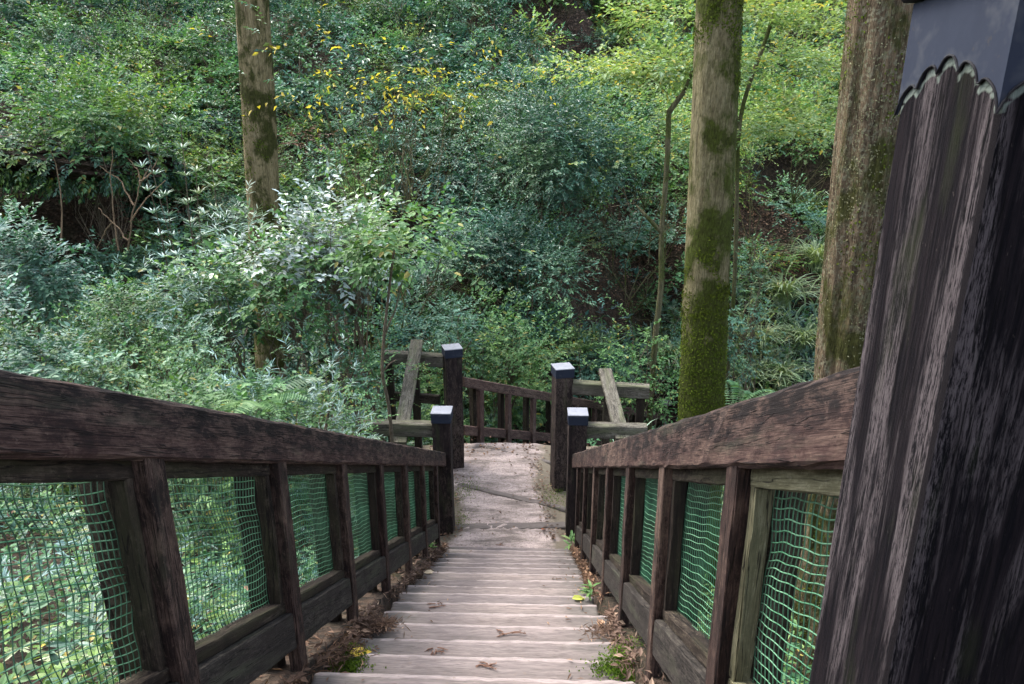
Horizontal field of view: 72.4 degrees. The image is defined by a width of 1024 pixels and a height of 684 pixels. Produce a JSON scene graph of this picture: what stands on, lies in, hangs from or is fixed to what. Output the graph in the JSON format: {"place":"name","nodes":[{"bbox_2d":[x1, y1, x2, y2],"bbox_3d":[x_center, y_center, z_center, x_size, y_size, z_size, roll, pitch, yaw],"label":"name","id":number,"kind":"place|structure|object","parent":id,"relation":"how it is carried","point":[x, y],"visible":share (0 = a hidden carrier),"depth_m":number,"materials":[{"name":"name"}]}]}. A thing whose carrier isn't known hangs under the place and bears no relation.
{"place":"outdoors","nodes":[
{"label":"outdoors","id":0,"kind":"place"},
{"bbox_2d":[0,0,847,683],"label":"ground","id":1,"kind":"structure","parent":0,"point":[72,228],"depth_m":19.12,"materials":[{"name":"green plant"}]},
{"bbox_2d":[0,183,110,370],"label":"shrub","id":2,"kind":"object","parent":1,"relation":"on","point":[30,269],"visible":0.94,"depth_m":8.92,"materials":[{"name":"green plant"}]},
{"bbox_2d":[0,264,174,504],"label":"shrub","id":3,"kind":"object","parent":1,"relation":"on","point":[31,369],"visible":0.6,"depth_m":6.98,"materials":[{"name":"green plant"}]},
{"bbox_2d":[0,114,195,205],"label":"shrub","id":4,"kind":"object","parent":1,"relation":"on","point":[25,161],"visible":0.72,"depth_m":15.37,"materials":[{"name":"green plant"}]},
{"bbox_2d":[50,150,165,250],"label":"dead branch","id":5,"kind":"object","parent":1,"relation":"on","point":[132,215],"visible":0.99,"depth_m":9.79,"materials":[{"name":"brown wood"}]},
{"bbox_2d":[0,11,228,280],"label":"shrub","id":6,"kind":"object","parent":1,"relation":"on","point":[102,106],"visible":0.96,"depth_m":15.31,"materials":[{"name":"green plant"}]},
{"bbox_2d":[0,247,264,401],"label":"shrub","id":7,"kind":"object","parent":1,"relation":"on","point":[119,342],"visible":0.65,"depth_m":7.90,"materials":[{"name":"green plant"}]},
{"bbox_2d":[49,236,271,403],"bbox_3d":[-4.423,0.059,9.216,2.420,2.829,2.320,6,19,18],"label":"shrub","id":8,"kind":"object","parent":1,"relation":"on","point":[191,300],"visible":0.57,"depth_m":8.82,"materials":[{"name":"green plant"}]},
{"bbox_2d":[129,114,226,392],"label":"whorled plant","id":9,"kind":"object","parent":1,"relation":"on","point":[187,200],"visible":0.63,"depth_m":10.49,"materials":[{"name":"green plant"}]},
{"bbox_2d":[42,341,330,562],"bbox_3d":[-2.927,1.038,6.211,2.421,2.342,2.314,0,18,1],"label":"shrub","id":10,"kind":"object","parent":1,"relation":"on","point":[159,387],"visible":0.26,"depth_m":5.84,"materials":[{"name":"green plant"}]},
{"bbox_2d":[0,369,445,683],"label":"netted fence","id":11,"kind":"object","parent":1,"relation":"on","point":[120,458],"visible":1,"depth_m":2.09,"materials":[{"name":"brown wood"}]},
{"bbox_2d":[97,178,382,420],"bbox_3d":[-3.220,-0.147,9.231,3.062,3.921,2.516,6,18,17],"label":"shrub","id":12,"kind":"object","parent":1,"relation":"on","point":[274,305],"visible":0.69,"depth_m":8.83,"materials":[{"name":"green plant"}]},
{"bbox_2d":[194,374,324,415],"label":"fern","id":13,"kind":"object","parent":1,"relation":"on","point":[247,404],"visible":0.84,"depth_m":6.23,"materials":[{"name":"green plant"}]},
{"bbox_2d":[235,0,289,412],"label":"tree","id":14,"kind":"object","parent":1,"relation":"on","point":[259,142],"visible":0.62,"depth_m":11.97,"materials":[{"name":"brown plant"}]},
{"bbox_2d":[200,333,397,563],"bbox_3d":[-2.067,1.190,6.949,2.005,2.702,1.946,-12,21,-32],"label":"shrub","id":15,"kind":"object","parent":1,"relation":"on","point":[335,413],"visible":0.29,"depth_m":6.78,"materials":[{"name":"green plant"}]},
{"bbox_2d":[238,186,405,404],"bbox_3d":[-3.138,-0.430,12.687,2.630,4.786,2.515,0,18,1],"label":"shrub","id":16,"kind":"object","parent":1,"relation":"on","point":[286,224],"visible":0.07,"depth_m":12.61,"materials":[{"name":"green plant"}]},
{"bbox_2d":[219,253,435,497],"bbox_3d":[-2.240,0.650,8.505,2.479,3.370,2.433,5,18,16],"label":"shrub","id":17,"kind":"object","parent":1,"relation":"on","point":[361,378],"visible":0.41,"depth_m":8.40,"materials":[{"name":"green plant"}]},
{"bbox_2d":[180,158,535,440],"bbox_3d":[-2.035,-0.246,9.681,4.161,4.492,3.097,-4,18,-12],"label":"shrub","id":18,"kind":"object","parent":1,"relation":"on","point":[316,219],"visible":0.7,"depth_m":8.93,"materials":[{"name":"green plant"}]},
{"bbox_2d":[189,0,558,388],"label":"shrub","id":19,"kind":"object","parent":1,"relation":"on","point":[404,98],"visible":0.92,"depth_m":12.56,"materials":[{"name":"green plant"}]},
{"bbox_2d":[326,174,463,442],"bbox_3d":[-1.188,0.408,7.411,1.414,4.294,1.088,13,22,34],"label":"sapling","id":20,"kind":"object","parent":1,"relation":"on","point":[367,265],"visible":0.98,"depth_m":6.89,"materials":[{"name":"green plant"}]},
{"bbox_2d":[358,339,443,447],"bbox_3d":[-1.348,1.249,9.027,0.943,2.113,2.001,0,18,1],"label":"side barrier","id":21,"kind":"object","parent":1,"relation":"on","point":[405,427],"visible":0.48,"depth_m":9.10,"materials":[{"name":"grey wood"}]},
{"bbox_2d":[0,0,843,683],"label":"ground cover","id":22,"kind":"object","parent":1,"relation":"on","point":[82,620],"visible":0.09,"depth_m":5.83,"materials":[{"name":"green plant"}]},
{"bbox_2d":[0,0,846,490],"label":"undergrowth","id":23,"kind":"object","parent":1,"relation":"on","point":[96,40],"visible":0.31,"depth_m":20.00,"materials":[{"name":"green plant"}]},
{"bbox_2d":[341,286,509,405],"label":"shrub","id":24,"kind":"object","parent":1,"relation":"on","point":[415,322],"visible":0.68,"depth_m":12.67,"materials":[{"name":"green plant"}]},
{"bbox_2d":[430,406,454,535],"bbox_3d":[-0.797,1.562,8.189,0.229,1.670,0.229,0,18,1],"label":"capped post","id":25,"kind":"object","parent":1,"relation":"on","point":[441,419],"visible":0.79,"depth_m":8.05,"materials":[{"name":"brown wood"}]},
{"bbox_2d":[441,343,463,468],"bbox_3d":[-0.809,0.961,9.719,0.249,1.890,0.249,-5,18,-16],"label":"capped post","id":26,"kind":"object","parent":1,"relation":"on","point":[452,354],"visible":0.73,"depth_m":9.53,"materials":[{"name":"brown wood"}]},
{"bbox_2d":[250,436,666,683],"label":"leaf litter","id":27,"kind":"object","parent":1,"relation":"on","point":[370,620],"visible":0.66,"depth_m":3.88,"materials":[{"name":"brown plant"}]},
{"bbox_2d":[311,546,635,683],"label":"staircase","id":28,"kind":"structure","parent":1,"relation":"on","point":[487,592],"depth_m":4.01,"materials":[{"name":"grey wood"}]},
{"bbox_2d":[350,647,371,655],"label":"fallen leaf","id":29,"kind":"object","parent":28,"relation":"on","point":[367,651],"visible":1,"depth_m":3.38,"materials":[{"name":"plant"}]},
{"bbox_2d":[424,647,448,655],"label":"fallen twig","id":30,"kind":"object","parent":28,"relation":"on","point":[436,650],"visible":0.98,"depth_m":3.61,"materials":[{"name":"red wood"}]},
{"bbox_2d":[428,602,445,607],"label":"fallen twig","id":31,"kind":"object","parent":28,"relation":"on","point":[441,605],"visible":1,"depth_m":4.66,"materials":[{"name":"red wood"}]},
{"bbox_2d":[327,470,644,681],"bbox_3d":[-0.113,1.678,6.494,1.984,2.253,6.334,0,18,1],"label":"moss","id":32,"kind":"object","parent":28,"relation":"on","point":[350,666],"visible":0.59,"depth_m":3.32,"materials":[{"name":"green plant"}]},
{"bbox_2d":[476,661,496,669],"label":"fallen twig","id":33,"kind":"object","parent":28,"relation":"on","point":[487,665],"visible":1,"depth_m":3.30,"materials":[{"name":"red wood"}]},
{"bbox_2d":[496,628,525,636],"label":"fallen twig","id":34,"kind":"object","parent":28,"relation":"on","point":[502,633],"visible":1,"depth_m":3.96,"materials":[{"name":"red wood"}]},
{"bbox_2d":[561,530,574,549],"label":"seedling","id":35,"kind":"object","parent":28,"relation":"on","point":[571,537],"visible":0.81,"depth_m":7.67,"materials":[{"name":"green plant"}]},
{"bbox_2d":[572,595,584,599],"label":"fallen leaf","id":36,"kind":"object","parent":28,"relation":"on","point":[577,597],"visible":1,"depth_m":4.98,"materials":[{"name":"yellow plant"}]},
{"bbox_2d":[578,580,600,599],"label":"seedling","id":37,"kind":"object","parent":28,"relation":"on","point":[587,591],"visible":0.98,"depth_m":4.95,"materials":[{"name":"green plant"}]},
{"bbox_2d":[366,174,637,325],"bbox_3d":[-0.191,-1.736,14.469,5.882,3.293,4.497,0,18,1],"label":"evergreen","id":38,"kind":"object","parent":1,"relation":"on","point":[491,246],"visible":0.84,"depth_m":14.57,"materials":[{"name":"green plant"}]},
{"bbox_2d":[419,266,596,442],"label":"shrub","id":39,"kind":"object","parent":1,"relation":"on","point":[511,354],"visible":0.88,"depth_m":12.57,"materials":[{"name":"green plant"}]},
{"bbox_2d":[396,6,691,252],"bbox_3d":[1.192,-4.686,16.154,7.297,5.567,6.124,16,23,41],"label":"evergreen","id":40,"kind":"object","parent":1,"relation":"on","point":[557,123],"visible":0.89,"depth_m":15.64,"materials":[{"name":"green plant"}]},
{"bbox_2d":[550,362,574,491],"bbox_3d":[0.647,1.168,9.200,0.249,1.810,0.249,-4,18,-12],"label":"capped post","id":41,"kind":"object","parent":1,"relation":"on","point":[561,389],"visible":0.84,"depth_m":9.06,"materials":[{"name":"brown wood"}]},
{"bbox_2d":[502,313,625,371],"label":"shrub","id":42,"kind":"object","parent":1,"relation":"on","point":[585,345],"visible":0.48,"depth_m":14.70,"materials":[{"name":"green plant"}]},
{"bbox_2d":[462,377,668,445],"bbox_3d":[1.462,1.631,13.713,0.239,4.258,7.412,13,22,35],"label":"plank fence","id":43,"kind":"object","parent":1,"relation":"on","point":[479,431],"visible":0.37,"depth_m":11.38,"materials":[{"name":"red wood"}]},
{"bbox_2d":[565,407,588,536],"bbox_3d":[0.743,1.577,8.152,0.229,1.665,0.229,0,18,1],"label":"capped post","id":44,"kind":"object","parent":1,"relation":"on","point":[577,418],"visible":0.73,"depth_m":7.94,"materials":[{"name":"brown wood"}]},
{"bbox_2d":[572,368,649,444],"bbox_3d":[1.232,1.395,8.674,1.000,1.795,1.372,0,18,1],"label":"side barrier","id":45,"kind":"object","parent":1,"relation":"on","point":[614,425],"visible":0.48,"depth_m":8.77,"materials":[{"name":"grey wood"}]},
{"bbox_2d":[590,293,680,428],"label":"shrub","id":46,"kind":"object","parent":1,"relation":"on","point":[650,381],"visible":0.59,"depth_m":13.23,"materials":[{"name":"green plant"}]},
{"bbox_2d":[538,65,758,321],"bbox_3d":[3.265,-3.390,16.522,5.532,6.215,5.644,0,18,1],"label":"maple","id":47,"kind":"object","parent":1,"relation":"on","point":[682,138],"visible":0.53,"depth_m":16.36,"materials":[{"name":"green plant"}]},
{"bbox_2d":[625,332,680,376],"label":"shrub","id":48,"kind":"object","parent":1,"relation":"on","point":[665,351],"visible":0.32,"depth_m":16.77,"materials":[{"name":"green plant"}]},
{"bbox_2d":[465,0,842,380],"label":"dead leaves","id":49,"kind":"object","parent":1,"relation":"on","point":[742,216],"visible":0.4,"depth_m":19.07,"materials":[{"name":"plant"}]},
{"bbox_2d":[636,335,680,374],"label":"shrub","id":50,"kind":"object","parent":1,"relation":"on","point":[661,347],"visible":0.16,"depth_m":16.86,"materials":[{"name":"green plant"}]},
{"bbox_2d":[526,0,830,430],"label":"slim tree","id":51,"kind":"object","parent":1,"relation":"on","point":[624,71],"visible":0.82,"depth_m":12.32,"materials":[{"name":"green plant"}]},
{"bbox_2d":[577,216,825,518],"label":"grass","id":52,"kind":"structure","parent":1,"relation":"on","point":[771,347],"depth_m":16.86,"materials":[{"name":"green plant"}]},
{"bbox_2d":[677,0,743,614],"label":"tree","id":53,"kind":"object","parent":1,"relation":"on","point":[716,58],"visible":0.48,"depth_m":6.08,"materials":[{"name":"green plant"}]},
{"bbox_2d":[572,366,859,683],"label":"netted fence","id":54,"kind":"object","parent":1,"relation":"on","point":[770,462],"visible":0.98,"depth_m":1.86,"materials":[{"name":"brown wood"}]},
{"bbox_2d":[625,0,846,405],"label":"slim tree","id":55,"kind":"object","parent":1,"relation":"on","point":[815,60],"visible":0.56,"depth_m":13.34,"materials":[{"name":"green plant"}]},
{"bbox_2d":[643,13,843,299],"bbox_3d":[6.517,-4.242,16.668,7.378,6.802,5.984,10,20,29],"label":"maple","id":56,"kind":"object","parent":1,"relation":"on","point":[813,144],"visible":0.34,"depth_m":16.41,"materials":[{"name":"green plant"}]},
{"bbox_2d":[724,380,775,404],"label":"fern","id":57,"kind":"object","parent":1,"relation":"on","point":[737,391],"visible":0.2,"depth_m":7.69,"materials":[{"name":"green plant"}]},
{"bbox_2d":[726,188,785,403],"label":"shrub","id":58,"kind":"object","parent":1,"relation":"on","point":[750,347],"visible":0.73,"depth_m":14.31,"materials":[{"name":"green plant"}]},
{"bbox_2d":[726,350,801,392],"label":"grass clump","id":59,"kind":"object","parent":1,"relation":"on","point":[758,371],"visible":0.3,"depth_m":15.91,"materials":[{"name":"green plant"}]},
{"bbox_2d":[728,318,803,352],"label":"grass clump","id":60,"kind":"object","parent":1,"relation":"on","point":[768,331],"visible":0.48,"depth_m":16.67,"materials":[{"name":"green plant"}]},
{"bbox_2d":[745,353,813,389],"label":"grass clump","id":61,"kind":"object","parent":1,"relation":"on","point":[789,367],"visible":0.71,"depth_m":15.99,"materials":[{"name":"green plant"}]},
{"bbox_2d":[739,271,821,308],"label":"grass clump","id":62,"kind":"object","parent":1,"relation":"on","point":[788,286],"visible":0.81,"depth_m":17.38,"materials":[{"name":"green plant"}]},
{"bbox_2d":[765,319,816,352],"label":"grass clump","id":63,"kind":"object","parent":1,"relation":"on","point":[798,334],"visible":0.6,"depth_m":16.63,"materials":[{"name":"green plant"}]},
{"bbox_2d":[771,237,824,273],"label":"grass clump","id":64,"kind":"object","parent":1,"relation":"on","point":[816,255],"visible":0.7,"depth_m":18.17,"materials":[{"name":"green plant"}]},
{"bbox_2d":[769,186,828,221],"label":"grass clump","id":65,"kind":"object","parent":1,"relation":"on","point":[815,203],"visible":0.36,"depth_m":21.82,"materials":[{"name":"green plant"}]},
{"bbox_2d":[784,0,914,677],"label":"tree","id":66,"kind":"object","parent":1,"relation":"on","point":[875,38],"visible":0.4,"depth_m":4.48,"materials":[{"name":"brown plant"}]},
{"bbox_2d":[809,0,1023,683],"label":"capped post","id":67,"kind":"object","parent":1,"relation":"on","point":[924,582],"visible":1,"depth_m":0.81,"materials":[{"name":"brown wood"}]},
{"bbox_2d":[414,442,602,548],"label":"path","id":68,"kind":"structure","parent":0,"point":[499,474],"depth_m":9.11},
{"bbox_2d":[454,522,564,529],"bbox_3d":[-0.025,2.266,8.484,1.432,0.112,0.144,-1,18,-2],"label":"edging timber","id":69,"kind":"object","parent":68,"relation":"on","point":[539,525],"visible":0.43,"depth_m":8.46,"materials":[{"name":"grey wood"}]},
{"bbox_2d":[455,482,565,512],"bbox_3d":[-0.031,2.050,9.169,1.646,0.114,0.103,8,19,23],"label":"edging timber","id":70,"kind":"object","parent":68,"relation":"on","point":[519,498],"visible":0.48,"depth_m":9.12,"materials":[{"name":"grey wood"}]},
{"bbox_2d":[486,446,549,464],"bbox_3d":[0.139,1.698,10.279,1.167,0.111,0.092,9,20,27],"label":"edging timber","id":71,"kind":"object","parent":68,"relation":"on","point":[544,460],"visible":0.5,"depth_m":10.40,"materials":[{"name":"brown wood"}]}
]}

